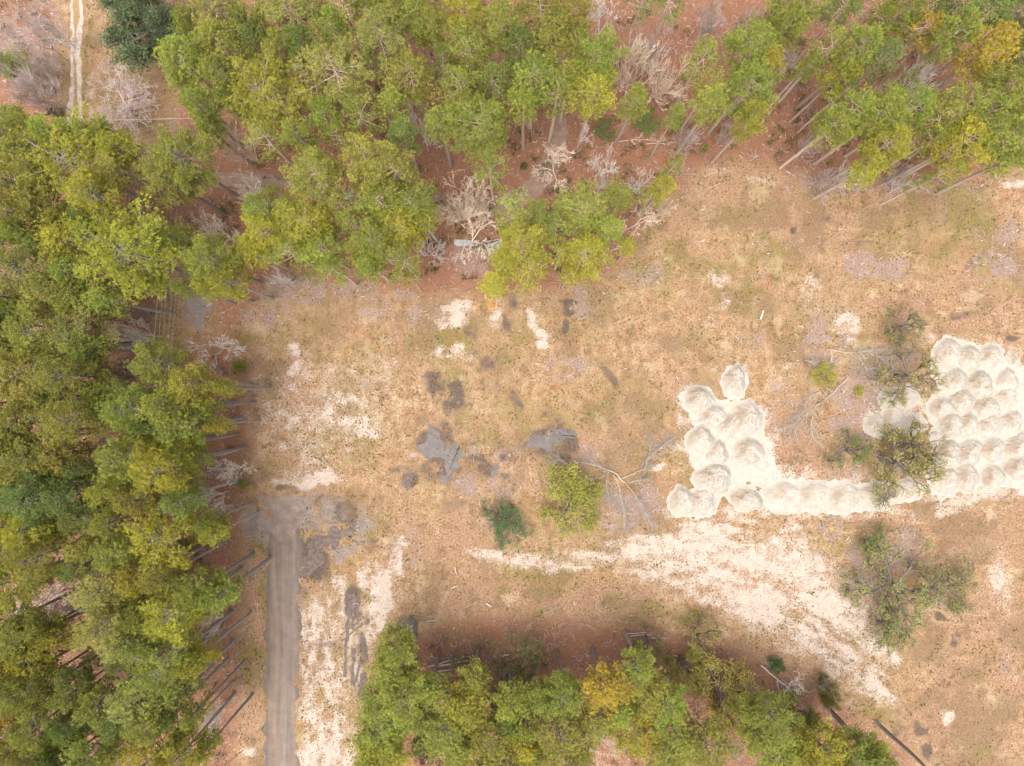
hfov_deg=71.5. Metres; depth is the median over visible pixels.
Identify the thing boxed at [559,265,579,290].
pine tree
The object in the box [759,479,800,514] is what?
sand pile
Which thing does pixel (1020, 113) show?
pine tree
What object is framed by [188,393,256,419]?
pine tree
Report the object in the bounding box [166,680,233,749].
pine tree
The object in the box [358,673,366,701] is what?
tyre rut
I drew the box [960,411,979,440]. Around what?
sand pile
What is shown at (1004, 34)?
pine tree
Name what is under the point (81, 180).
pine tree
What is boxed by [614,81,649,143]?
pine tree
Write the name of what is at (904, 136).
pine tree
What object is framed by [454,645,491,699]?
pine tree
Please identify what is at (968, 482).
sand pile
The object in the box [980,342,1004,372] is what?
sand pile
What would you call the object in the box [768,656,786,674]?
evergreen shrub
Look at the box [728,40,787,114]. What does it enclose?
pine tree
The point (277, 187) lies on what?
pine tree
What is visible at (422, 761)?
bare tree
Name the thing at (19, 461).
pine tree
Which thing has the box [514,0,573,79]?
pine tree
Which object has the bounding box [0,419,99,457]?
pine tree
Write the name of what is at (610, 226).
pine tree
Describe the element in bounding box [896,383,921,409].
sand pile
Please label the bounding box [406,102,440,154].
bare tree
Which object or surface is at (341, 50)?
pine tree
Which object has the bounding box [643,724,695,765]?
pine tree
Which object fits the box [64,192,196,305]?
pine tree
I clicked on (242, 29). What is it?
pine tree
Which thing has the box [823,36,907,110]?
pine tree
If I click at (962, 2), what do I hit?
pine tree
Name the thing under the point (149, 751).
pine tree
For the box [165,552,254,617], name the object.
pine tree
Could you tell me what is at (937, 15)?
pine tree
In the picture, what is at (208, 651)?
pine tree
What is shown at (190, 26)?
pine tree
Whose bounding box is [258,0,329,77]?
pine tree
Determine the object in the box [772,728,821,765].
pine tree
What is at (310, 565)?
wet mud
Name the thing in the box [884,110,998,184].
pine tree
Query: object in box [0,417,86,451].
pine tree
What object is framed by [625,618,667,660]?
oak tree
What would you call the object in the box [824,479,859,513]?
sand pile
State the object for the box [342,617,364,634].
tyre rut
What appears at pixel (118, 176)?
pine tree
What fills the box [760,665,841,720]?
fallen tree
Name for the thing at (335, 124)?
pine tree
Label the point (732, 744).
bare tree
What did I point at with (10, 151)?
pine tree
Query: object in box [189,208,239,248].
bare tree
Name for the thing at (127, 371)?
bare tree
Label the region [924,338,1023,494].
sand
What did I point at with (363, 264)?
pine tree
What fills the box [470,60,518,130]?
pine tree
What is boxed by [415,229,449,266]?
bare tree
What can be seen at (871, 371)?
fallen tree
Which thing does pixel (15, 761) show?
pine tree
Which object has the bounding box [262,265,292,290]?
bare tree
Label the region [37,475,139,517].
pine tree
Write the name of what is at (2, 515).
pine tree
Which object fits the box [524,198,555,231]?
pine tree
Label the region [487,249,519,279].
pine tree
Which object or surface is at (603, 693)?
pine tree
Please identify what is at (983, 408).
sand pile
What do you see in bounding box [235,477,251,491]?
shrub
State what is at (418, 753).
pine tree
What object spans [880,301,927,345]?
oak tree
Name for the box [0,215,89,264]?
pine tree
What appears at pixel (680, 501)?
sand pile
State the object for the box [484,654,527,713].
oak tree
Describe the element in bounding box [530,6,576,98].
pine tree
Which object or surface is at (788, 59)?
bare tree
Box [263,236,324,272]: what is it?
pine tree
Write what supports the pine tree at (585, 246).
on the ground at (742, 590)
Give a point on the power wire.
(134, 119)
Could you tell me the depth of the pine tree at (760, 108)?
99.61 m
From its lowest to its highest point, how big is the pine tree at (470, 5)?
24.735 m
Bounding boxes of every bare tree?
[0,7,78,69]
[0,34,54,87]
[0,62,44,102]
[10,65,69,112]
[14,5,80,49]
[19,564,84,635]
[31,49,70,82]
[52,565,96,617]
[77,623,107,654]
[82,434,135,454]
[96,357,142,384]
[103,316,158,348]
[183,335,245,370]
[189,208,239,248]
[190,485,230,514]
[196,700,229,736]
[197,609,225,644]
[207,458,257,483]
[217,115,260,165]
[231,169,269,219]
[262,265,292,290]
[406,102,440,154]
[412,730,450,765]
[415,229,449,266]
[436,190,471,227]
[439,169,493,227]
[451,213,498,264]
[464,189,492,223]
[531,143,574,193]
[577,118,594,147]
[586,0,619,55]
[586,142,619,179]
[586,723,629,765]
[593,172,606,196]
[608,27,658,103]
[620,205,659,235]
[628,167,654,190]
[630,21,672,74]
[643,41,691,111]
[650,192,678,221]
[666,123,700,158]
[693,0,726,51]
[715,122,736,145]
[720,2,769,53]
[726,734,749,765]
[757,45,799,87]
[781,671,805,697]
[798,129,825,163]
[809,166,842,204]
[819,673,840,695]
[835,157,858,188]
[872,77,895,94]
[882,159,916,189]
[889,176,911,192]
[893,46,942,107]
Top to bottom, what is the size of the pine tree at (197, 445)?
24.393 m
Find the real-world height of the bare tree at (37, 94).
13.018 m
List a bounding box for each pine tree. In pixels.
[0,48,25,82]
[0,103,45,138]
[0,105,76,167]
[0,131,74,178]
[0,155,87,211]
[0,175,93,230]
[0,180,53,241]
[0,212,96,257]
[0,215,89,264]
[0,235,108,299]
[0,282,77,314]
[0,293,91,327]
[0,298,131,361]
[0,301,86,333]
[0,319,32,347]
[0,323,67,366]
[0,337,115,410]
[0,347,77,396]
[0,386,86,421]
[0,389,99,450]
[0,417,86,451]
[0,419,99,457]
[0,422,118,484]
[0,438,99,485]
[0,458,118,535]
[0,466,100,503]
[0,479,94,527]
[0,499,116,560]
[0,507,69,548]
[0,521,126,595]
[0,522,90,583]
[0,548,90,613]
[0,583,88,640]
[0,593,106,666]
[0,607,113,678]
[0,608,90,672]
[0,620,97,698]
[0,638,107,719]
[0,640,84,721]
[0,661,84,732]
[0,663,120,757]
[0,680,90,765]
[0,703,104,765]
[0,704,82,765]
[3,43,46,79]
[5,100,143,210]
[9,152,106,203]
[18,261,131,317]
[20,231,122,270]
[22,342,140,401]
[22,433,132,489]
[26,109,126,177]
[26,570,61,589]
[26,699,128,765]
[27,386,142,449]
[28,384,121,413]
[30,464,133,502]
[30,499,129,545]
[32,688,130,765]
[33,212,143,268]
[33,733,95,765]
[34,609,108,655]
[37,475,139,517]
[39,198,132,245]
[40,296,154,371]
[43,672,133,745]
[44,244,149,300]
[45,665,109,712]
[51,277,151,325]
[52,539,135,584]
[53,636,123,689]
[56,494,146,537]
[57,326,153,366]
[58,450,140,481]
[58,715,122,765]
[60,161,164,228]
[60,516,161,566]
[61,553,167,620]
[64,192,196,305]
[64,204,154,248]
[69,111,150,166]
[70,222,164,262]
[70,581,184,665]
[70,645,173,731]
[73,355,154,379]
[76,392,167,421]
[78,373,153,402]
[80,282,176,318]
[82,469,185,511]
[85,503,157,539]
[86,524,175,575]
[88,684,182,765]
[91,429,187,483]
[91,673,169,745]
[92,149,182,205]
[94,127,174,185]
[94,378,179,435]
[100,607,176,665]
[102,636,208,736]
[103,631,167,675]
[107,571,188,620]
[108,479,202,518]
[109,546,204,601]
[109,577,203,642]
[114,499,224,589]
[117,610,233,702]
[119,658,218,748]
[119,693,210,765]
[123,334,222,388]
[126,439,234,498]
[129,415,211,441]
[130,430,220,459]
[132,152,226,215]
[134,386,236,434]
[134,566,243,648]
[136,539,228,599]
[145,395,243,448]
[146,123,238,197]
[146,657,228,735]
[148,692,235,765]
[151,217,225,259]
[152,31,232,108]
[154,360,253,411]
[157,477,239,526]
[159,424,238,459]
[162,70,230,127]
[162,639,234,712]
[163,466,234,497]
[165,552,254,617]
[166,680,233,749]
[167,1,240,76]
[168,277,235,303]
[171,611,252,679]
[175,0,265,68]
[175,446,246,475]
[176,659,244,731]
[177,229,262,291]
[179,83,248,152]
[185,36,241,102]
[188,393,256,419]
[189,274,254,304]
[191,16,267,94]
[191,501,254,534]
[191,693,253,764]
[192,108,253,164]
[195,52,272,127]
[197,510,259,549]
[197,555,271,618]
[201,413,260,437]
[204,257,273,301]
[209,375,271,399]
[214,80,273,140]
[223,40,312,142]
[226,0,288,77]
[230,232,288,270]
[234,210,298,263]
[235,18,291,91]
[241,118,300,172]
[241,188,294,234]
[255,26,314,96]
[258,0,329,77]
[263,182,287,203]
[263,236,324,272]
[271,189,342,253]
[271,196,313,233]
[277,145,351,208]
[279,115,325,166]
[281,21,331,93]
[287,31,374,128]
[294,215,352,276]
[295,0,334,43]
[303,268,338,289]
[307,93,355,157]
[308,4,358,80]
[314,0,374,70]
[316,253,357,288]
[318,119,360,165]
[319,186,361,229]
[334,130,393,201]
[335,209,363,235]
[336,233,377,267]
[338,89,386,144]
[345,0,388,55]
[345,692,422,765]
[345,721,414,765]
[347,739,394,765]
[348,172,411,228]
[348,213,401,271]
[350,251,389,285]
[355,4,410,96]
[356,672,386,716]
[357,47,393,114]
[364,643,422,699]
[366,141,424,205]
[369,0,423,56]
[371,201,427,251]
[372,46,437,118]
[374,83,413,146]
[374,615,419,673]
[375,658,440,728]
[380,239,423,284]
[383,171,437,234]
[385,113,424,172]
[391,0,445,76]
[402,270,422,291]
[407,701,471,765]
[407,713,429,757]
[411,200,442,241]
[411,678,442,736]
[412,2,450,88]
[413,92,433,142]
[413,653,448,710]
[422,100,458,167]
[425,656,464,716]
[429,43,456,100]
[429,64,484,136]
[433,16,496,102]
[437,0,488,69]
[437,668,492,735]
[438,732,470,765]
[442,86,511,170]
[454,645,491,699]
[458,716,501,765]
[460,702,487,736]
[462,697,511,765]
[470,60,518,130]
[470,143,510,206]
[475,0,528,87]
[476,271,512,300]
[483,734,528,765]
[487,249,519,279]
[488,216,553,276]
[488,695,524,739]
[490,186,532,234]
[491,661,532,725]
[499,20,538,105]
[502,83,538,150]
[503,706,542,765]
[505,244,554,297]
[505,685,545,747]
[509,47,560,129]
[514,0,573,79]
[517,664,556,716]
[523,715,551,765]
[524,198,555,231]
[528,686,593,765]
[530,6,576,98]
[531,654,587,729]
[532,199,575,251]
[535,64,576,143]
[542,0,598,73]
[542,715,595,765]
[547,236,570,269]
[550,177,611,242]
[551,58,580,122]
[556,231,615,291]
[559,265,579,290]
[562,23,587,89]
[563,56,618,139]
[563,719,600,765]
[567,23,631,118]
[571,690,621,746]
[576,646,634,720]
[592,213,624,248]
[599,173,634,215]
[603,674,638,729]
[605,700,659,762]
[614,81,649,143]
[616,235,636,262]
[618,630,658,689]
[622,0,660,60]
[626,657,672,724]
[634,184,661,216]
[639,171,679,215]
[639,668,690,729]
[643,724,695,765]
[645,0,685,61]
[646,153,684,201]
[649,102,687,157]
[650,689,702,765]
[671,33,725,110]
[676,78,732,153]
[679,699,741,765]
[680,66,726,129]
[707,57,786,134]
[710,98,771,163]
[712,11,779,99]
[720,673,764,729]
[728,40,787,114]
[729,692,780,762]
[738,672,805,747]
[740,719,810,765]
[744,3,810,79]
[755,0,822,56]
[767,50,826,111]
[769,0,831,57]
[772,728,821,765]
[778,19,850,101]
[778,106,854,169]
[784,704,859,765]
[788,0,863,70]
[788,55,864,123]
[795,19,886,108]
[796,76,860,133]
[796,82,879,157]
[807,706,887,765]
[809,734,852,765]
[812,150,887,199]
[813,81,912,165]
[819,0,895,64]
[820,120,914,185]
[823,5,898,78]
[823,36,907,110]
[828,707,885,758]
[829,711,899,765]
[842,68,919,126]
[844,13,922,84]
[844,79,940,157]
[854,7,946,88]
[855,0,936,56]
[862,171,929,209]
[868,97,965,159]
[870,122,950,175]
[873,0,960,55]
[880,0,983,94]
[881,156,964,204]
[883,0,991,66]
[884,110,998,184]
[901,79,996,149]
[901,108,1012,177]
[907,84,1017,158]
[908,19,1022,106]
[914,0,1019,68]
[925,108,1023,181]
[929,63,1023,137]
[935,0,1023,73]
[935,11,1023,90]
[936,35,1023,114]
[936,140,1023,194]
[939,95,1023,159]
[945,61,1008,103]
[958,85,1023,133]
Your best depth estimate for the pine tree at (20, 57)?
113.70 m
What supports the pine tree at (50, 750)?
on the ground at (742, 590)
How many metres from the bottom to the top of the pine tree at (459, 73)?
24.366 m
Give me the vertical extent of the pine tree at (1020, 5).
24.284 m
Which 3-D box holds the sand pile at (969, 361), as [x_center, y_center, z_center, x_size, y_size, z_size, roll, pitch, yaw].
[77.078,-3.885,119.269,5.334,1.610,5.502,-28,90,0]
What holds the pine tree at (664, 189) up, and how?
on the ground at (742, 590)
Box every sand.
[684,399,920,517]
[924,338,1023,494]
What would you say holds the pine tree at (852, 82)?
on the ground at (742, 590)
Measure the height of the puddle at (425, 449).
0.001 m
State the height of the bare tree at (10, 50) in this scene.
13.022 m
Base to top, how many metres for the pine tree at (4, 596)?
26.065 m
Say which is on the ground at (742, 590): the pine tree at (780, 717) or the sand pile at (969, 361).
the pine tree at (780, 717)
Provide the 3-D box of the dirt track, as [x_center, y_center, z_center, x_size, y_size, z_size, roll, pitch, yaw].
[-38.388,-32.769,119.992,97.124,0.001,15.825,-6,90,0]
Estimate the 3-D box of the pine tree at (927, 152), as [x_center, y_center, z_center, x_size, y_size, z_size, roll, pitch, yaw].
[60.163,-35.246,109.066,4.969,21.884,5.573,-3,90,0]
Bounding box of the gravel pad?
[185,289,211,331]
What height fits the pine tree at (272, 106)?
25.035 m
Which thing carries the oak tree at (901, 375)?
on the ground at (742, 590)
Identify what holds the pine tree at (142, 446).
on the ground at (742, 590)
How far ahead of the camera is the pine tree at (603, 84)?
100.13 m
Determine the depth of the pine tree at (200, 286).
100.97 m
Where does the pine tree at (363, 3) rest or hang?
on the ground at (742, 590)
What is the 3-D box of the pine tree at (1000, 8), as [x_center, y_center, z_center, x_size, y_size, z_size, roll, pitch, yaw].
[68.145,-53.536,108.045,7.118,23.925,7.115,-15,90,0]
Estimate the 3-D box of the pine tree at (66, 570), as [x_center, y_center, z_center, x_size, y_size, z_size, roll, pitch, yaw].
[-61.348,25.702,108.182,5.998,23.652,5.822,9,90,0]
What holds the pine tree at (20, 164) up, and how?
on the ground at (742, 590)
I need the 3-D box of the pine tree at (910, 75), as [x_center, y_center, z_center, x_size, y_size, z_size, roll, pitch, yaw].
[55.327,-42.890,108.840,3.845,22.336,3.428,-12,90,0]
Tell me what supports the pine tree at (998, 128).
on the ground at (742, 590)
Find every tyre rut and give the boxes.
[341,624,362,641]
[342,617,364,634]
[343,640,347,676]
[345,594,351,641]
[349,593,355,629]
[350,648,354,684]
[353,659,360,686]
[356,592,359,624]
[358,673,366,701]
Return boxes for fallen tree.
[527,602,559,634]
[540,429,680,539]
[608,177,651,200]
[614,125,664,144]
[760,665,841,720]
[766,377,848,452]
[802,338,919,383]
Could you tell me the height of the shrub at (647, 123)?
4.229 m
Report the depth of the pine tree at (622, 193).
106.39 m
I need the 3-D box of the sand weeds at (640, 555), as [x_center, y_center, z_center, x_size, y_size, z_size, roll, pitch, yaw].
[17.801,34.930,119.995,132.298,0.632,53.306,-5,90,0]
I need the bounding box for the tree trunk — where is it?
[873,720,925,765]
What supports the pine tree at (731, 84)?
on the ground at (742, 590)
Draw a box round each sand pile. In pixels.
[666,484,694,517]
[678,385,717,413]
[684,425,717,456]
[690,463,736,498]
[690,488,720,519]
[695,404,728,433]
[705,438,729,464]
[717,411,736,438]
[719,362,748,401]
[725,483,764,512]
[728,398,765,437]
[730,437,767,470]
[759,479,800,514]
[797,479,831,515]
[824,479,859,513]
[857,482,895,511]
[862,411,887,439]
[877,384,900,408]
[879,406,905,428]
[888,476,926,502]
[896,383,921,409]
[900,411,928,435]
[925,394,953,420]
[925,468,958,498]
[931,334,961,371]
[932,438,961,468]
[935,413,963,441]
[941,367,967,396]
[946,387,975,415]
[955,463,979,493]
[957,438,982,465]
[958,342,982,376]
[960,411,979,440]
[966,369,994,398]
[971,396,1000,419]
[978,416,999,437]
[979,462,1005,492]
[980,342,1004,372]
[980,436,1004,463]
[994,367,1019,390]
[994,389,1020,410]
[998,409,1023,437]
[1000,456,1023,481]
[1002,430,1023,458]
[1009,357,1020,366]
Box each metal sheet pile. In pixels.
[454,239,477,245]
[486,239,501,252]
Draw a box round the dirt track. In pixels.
[4,113,567,213]
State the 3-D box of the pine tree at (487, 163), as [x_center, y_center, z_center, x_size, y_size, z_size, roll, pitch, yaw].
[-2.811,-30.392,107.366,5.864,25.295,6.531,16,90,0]
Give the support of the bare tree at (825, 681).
on the ground at (742, 590)
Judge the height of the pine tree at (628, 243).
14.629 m
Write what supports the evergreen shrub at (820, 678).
on the ground at (742, 590)
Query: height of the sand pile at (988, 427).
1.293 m
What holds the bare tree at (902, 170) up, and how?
on the ground at (742, 590)
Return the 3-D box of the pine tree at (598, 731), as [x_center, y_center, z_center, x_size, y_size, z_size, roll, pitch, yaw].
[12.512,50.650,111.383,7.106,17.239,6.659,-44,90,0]
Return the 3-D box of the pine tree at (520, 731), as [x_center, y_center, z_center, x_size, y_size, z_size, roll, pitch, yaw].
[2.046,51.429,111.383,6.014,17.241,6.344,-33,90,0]
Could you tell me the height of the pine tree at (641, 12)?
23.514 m
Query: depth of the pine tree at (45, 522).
97.80 m
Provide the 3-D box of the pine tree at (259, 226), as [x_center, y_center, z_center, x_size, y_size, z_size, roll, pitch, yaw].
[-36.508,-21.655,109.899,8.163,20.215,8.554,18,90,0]
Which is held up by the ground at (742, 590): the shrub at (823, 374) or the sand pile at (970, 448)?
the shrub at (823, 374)
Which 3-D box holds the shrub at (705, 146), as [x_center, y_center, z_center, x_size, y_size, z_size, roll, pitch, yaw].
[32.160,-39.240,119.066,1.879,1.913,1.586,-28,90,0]
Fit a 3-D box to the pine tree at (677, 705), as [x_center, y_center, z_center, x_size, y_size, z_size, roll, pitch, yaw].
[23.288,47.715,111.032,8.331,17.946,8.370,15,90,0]
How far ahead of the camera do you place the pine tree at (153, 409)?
94.05 m
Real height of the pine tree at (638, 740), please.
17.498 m
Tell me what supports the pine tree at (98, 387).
on the ground at (742, 590)
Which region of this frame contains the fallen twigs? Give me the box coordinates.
[0,0,1023,765]
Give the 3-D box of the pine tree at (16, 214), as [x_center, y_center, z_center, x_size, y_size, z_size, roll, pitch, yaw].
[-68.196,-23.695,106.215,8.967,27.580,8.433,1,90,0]
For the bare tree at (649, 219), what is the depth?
115.89 m
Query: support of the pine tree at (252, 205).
on the ground at (742, 590)
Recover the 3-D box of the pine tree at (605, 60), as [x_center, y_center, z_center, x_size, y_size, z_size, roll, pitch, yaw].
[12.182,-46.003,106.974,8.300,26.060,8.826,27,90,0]
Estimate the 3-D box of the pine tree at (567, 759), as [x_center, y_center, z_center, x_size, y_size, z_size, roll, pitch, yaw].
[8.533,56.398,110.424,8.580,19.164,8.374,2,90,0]
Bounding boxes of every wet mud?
[300,535,329,578]
[327,525,357,550]
[401,471,412,489]
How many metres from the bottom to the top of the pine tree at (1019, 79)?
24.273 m
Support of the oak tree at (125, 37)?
on the ground at (742, 590)
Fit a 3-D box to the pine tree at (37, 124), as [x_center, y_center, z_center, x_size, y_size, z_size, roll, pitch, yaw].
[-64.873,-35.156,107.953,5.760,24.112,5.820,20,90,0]
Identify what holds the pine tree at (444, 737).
on the ground at (742, 590)
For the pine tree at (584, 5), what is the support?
on the ground at (742, 590)
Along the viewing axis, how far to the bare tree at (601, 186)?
114.03 m
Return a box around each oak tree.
[94,0,172,59]
[97,0,202,78]
[129,1,198,69]
[446,634,496,691]
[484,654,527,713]
[496,628,545,680]
[536,458,609,538]
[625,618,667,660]
[658,645,707,696]
[682,610,727,664]
[687,651,759,721]
[702,694,759,742]
[773,687,822,736]
[815,682,844,711]
[822,429,873,470]
[836,532,948,636]
[852,520,897,560]
[862,333,948,407]
[865,420,950,512]
[865,587,929,657]
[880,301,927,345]
[881,410,951,471]
[911,553,981,619]
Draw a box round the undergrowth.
[0,0,1020,765]
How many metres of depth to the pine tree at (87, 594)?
96.64 m
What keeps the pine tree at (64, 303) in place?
on the ground at (742, 590)
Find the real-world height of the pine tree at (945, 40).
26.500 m
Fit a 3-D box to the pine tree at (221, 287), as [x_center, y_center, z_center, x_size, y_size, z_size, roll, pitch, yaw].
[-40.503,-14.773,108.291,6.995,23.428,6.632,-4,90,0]
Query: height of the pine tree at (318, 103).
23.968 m
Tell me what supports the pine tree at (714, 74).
on the ground at (742, 590)
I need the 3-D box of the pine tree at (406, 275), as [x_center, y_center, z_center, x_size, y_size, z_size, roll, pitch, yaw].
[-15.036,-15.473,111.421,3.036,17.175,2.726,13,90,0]
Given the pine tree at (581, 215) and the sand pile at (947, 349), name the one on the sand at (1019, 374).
the sand pile at (947, 349)
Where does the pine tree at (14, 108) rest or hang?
on the ground at (742, 590)
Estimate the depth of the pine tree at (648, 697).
104.23 m
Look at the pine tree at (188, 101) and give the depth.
100.31 m
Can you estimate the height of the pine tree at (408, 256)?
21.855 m
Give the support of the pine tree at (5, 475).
on the ground at (742, 590)
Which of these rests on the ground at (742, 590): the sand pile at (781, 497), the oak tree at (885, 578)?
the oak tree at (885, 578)
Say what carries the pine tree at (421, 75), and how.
on the ground at (742, 590)
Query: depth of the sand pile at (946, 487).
119.43 m
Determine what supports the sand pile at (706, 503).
on the sand at (758, 476)
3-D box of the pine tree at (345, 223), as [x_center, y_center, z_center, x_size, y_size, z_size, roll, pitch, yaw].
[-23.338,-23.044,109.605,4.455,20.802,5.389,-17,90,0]
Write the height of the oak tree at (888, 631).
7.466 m
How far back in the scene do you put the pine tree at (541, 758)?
104.65 m
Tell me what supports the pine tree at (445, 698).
on the ground at (742, 590)
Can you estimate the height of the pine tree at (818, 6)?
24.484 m
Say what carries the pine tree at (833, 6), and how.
on the ground at (742, 590)
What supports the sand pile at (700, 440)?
on the sand at (758, 476)
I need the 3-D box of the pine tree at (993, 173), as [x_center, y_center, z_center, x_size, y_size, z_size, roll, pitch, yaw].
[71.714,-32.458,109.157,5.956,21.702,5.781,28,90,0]
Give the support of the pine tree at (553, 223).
on the ground at (742, 590)
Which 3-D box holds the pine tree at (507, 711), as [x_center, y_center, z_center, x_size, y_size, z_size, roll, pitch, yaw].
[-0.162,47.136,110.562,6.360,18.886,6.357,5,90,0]
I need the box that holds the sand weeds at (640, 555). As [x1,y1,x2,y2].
[238,419,1009,762]
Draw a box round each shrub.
[42,84,55,93]
[44,103,63,120]
[81,62,160,138]
[171,536,195,556]
[230,358,248,374]
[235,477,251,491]
[477,497,514,532]
[489,502,534,551]
[519,162,527,169]
[592,116,615,142]
[631,104,661,136]
[699,143,708,152]
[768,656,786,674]
[810,360,838,387]
[818,674,828,687]
[854,384,864,396]
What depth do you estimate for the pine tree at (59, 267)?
98.10 m
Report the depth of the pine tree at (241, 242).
102.57 m
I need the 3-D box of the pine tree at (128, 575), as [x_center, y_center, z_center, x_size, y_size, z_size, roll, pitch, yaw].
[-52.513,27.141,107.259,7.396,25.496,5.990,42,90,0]
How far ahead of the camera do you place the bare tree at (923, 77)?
108.21 m
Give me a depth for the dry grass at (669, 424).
119.94 m
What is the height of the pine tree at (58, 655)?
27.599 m
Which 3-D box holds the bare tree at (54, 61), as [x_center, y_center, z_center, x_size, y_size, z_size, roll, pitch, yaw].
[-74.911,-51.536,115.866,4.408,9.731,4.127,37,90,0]
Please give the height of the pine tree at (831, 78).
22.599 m
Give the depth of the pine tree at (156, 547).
97.94 m
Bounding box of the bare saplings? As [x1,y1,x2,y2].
[0,0,1011,765]
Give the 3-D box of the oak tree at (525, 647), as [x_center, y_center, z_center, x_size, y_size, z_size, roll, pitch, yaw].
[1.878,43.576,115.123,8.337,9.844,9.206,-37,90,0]
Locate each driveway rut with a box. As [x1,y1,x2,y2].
[66,0,74,123]
[74,0,83,133]
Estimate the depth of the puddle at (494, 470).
119.98 m
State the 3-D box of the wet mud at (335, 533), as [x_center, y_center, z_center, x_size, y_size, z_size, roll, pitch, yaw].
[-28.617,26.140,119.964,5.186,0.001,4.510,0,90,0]
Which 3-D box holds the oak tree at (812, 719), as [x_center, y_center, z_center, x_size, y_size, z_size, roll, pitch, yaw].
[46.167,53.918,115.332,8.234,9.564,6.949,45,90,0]
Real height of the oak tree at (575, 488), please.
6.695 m
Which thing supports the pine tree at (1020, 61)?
on the ground at (742, 590)
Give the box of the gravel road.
[260,528,304,765]
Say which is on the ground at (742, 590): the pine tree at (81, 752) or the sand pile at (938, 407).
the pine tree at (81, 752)
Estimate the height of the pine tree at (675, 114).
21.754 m
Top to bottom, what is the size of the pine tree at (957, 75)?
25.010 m
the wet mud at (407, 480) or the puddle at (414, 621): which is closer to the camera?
the wet mud at (407, 480)
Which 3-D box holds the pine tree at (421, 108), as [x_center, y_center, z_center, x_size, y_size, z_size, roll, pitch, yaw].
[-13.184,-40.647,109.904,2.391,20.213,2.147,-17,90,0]
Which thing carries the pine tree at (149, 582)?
on the ground at (742, 590)
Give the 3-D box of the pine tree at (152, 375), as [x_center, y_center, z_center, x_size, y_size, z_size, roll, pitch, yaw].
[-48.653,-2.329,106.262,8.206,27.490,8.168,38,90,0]
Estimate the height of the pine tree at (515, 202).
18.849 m
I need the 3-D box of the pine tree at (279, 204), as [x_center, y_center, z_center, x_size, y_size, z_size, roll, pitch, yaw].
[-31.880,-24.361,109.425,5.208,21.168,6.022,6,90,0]
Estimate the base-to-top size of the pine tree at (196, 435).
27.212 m
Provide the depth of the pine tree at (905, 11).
99.10 m
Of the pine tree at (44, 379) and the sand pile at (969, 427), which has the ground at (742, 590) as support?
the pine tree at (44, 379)
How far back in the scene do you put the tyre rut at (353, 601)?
119.95 m
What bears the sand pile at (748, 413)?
on the sand at (758, 476)
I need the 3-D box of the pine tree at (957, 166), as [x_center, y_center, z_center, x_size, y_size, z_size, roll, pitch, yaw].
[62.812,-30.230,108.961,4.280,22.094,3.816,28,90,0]
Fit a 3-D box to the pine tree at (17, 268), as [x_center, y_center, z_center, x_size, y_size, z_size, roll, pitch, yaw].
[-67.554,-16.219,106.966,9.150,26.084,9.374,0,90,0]
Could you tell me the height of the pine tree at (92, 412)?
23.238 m
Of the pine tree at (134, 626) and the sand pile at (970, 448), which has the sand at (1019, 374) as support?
the sand pile at (970, 448)
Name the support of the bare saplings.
on the ground at (742, 590)
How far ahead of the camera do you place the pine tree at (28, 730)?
95.78 m
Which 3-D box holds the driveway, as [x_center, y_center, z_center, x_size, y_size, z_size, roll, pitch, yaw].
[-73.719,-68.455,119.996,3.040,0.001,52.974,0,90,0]
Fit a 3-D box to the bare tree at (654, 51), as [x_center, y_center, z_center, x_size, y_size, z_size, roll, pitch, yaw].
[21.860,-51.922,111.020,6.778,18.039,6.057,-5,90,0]
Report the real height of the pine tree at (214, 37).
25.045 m
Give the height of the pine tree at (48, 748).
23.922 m
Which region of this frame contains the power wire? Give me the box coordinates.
[97,116,229,119]
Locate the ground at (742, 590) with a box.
[0,0,1023,765]
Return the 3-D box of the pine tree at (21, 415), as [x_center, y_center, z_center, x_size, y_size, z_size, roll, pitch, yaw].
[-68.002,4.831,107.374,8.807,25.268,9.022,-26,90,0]
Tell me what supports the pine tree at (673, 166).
on the ground at (742, 590)
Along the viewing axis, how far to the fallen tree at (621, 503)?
119.36 m
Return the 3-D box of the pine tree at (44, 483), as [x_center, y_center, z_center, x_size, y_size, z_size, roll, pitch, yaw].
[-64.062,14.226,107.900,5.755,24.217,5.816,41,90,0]
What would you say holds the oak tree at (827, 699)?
on the ground at (742, 590)
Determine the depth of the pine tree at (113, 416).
95.05 m
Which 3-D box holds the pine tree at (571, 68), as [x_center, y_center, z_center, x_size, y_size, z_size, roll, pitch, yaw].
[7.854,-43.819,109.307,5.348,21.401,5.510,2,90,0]
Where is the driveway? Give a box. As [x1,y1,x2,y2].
[70,0,82,130]
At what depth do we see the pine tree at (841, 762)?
104.70 m
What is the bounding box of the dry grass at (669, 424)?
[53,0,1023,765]
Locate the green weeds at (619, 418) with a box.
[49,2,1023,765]
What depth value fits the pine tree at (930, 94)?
98.29 m
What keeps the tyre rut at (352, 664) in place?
on the ground at (742, 590)
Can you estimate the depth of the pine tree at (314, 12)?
100.70 m
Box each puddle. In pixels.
[400,618,418,635]
[416,423,463,481]
[490,466,498,475]
[526,428,577,455]
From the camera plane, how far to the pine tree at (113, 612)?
99.55 m
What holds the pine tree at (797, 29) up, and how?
on the ground at (742, 590)
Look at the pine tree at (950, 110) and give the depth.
99.02 m
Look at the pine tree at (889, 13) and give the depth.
100.08 m
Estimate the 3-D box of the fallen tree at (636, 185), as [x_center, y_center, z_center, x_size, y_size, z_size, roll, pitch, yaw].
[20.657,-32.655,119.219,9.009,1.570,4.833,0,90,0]
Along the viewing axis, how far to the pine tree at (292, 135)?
99.40 m
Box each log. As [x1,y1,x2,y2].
[426,656,466,667]
[438,660,468,665]

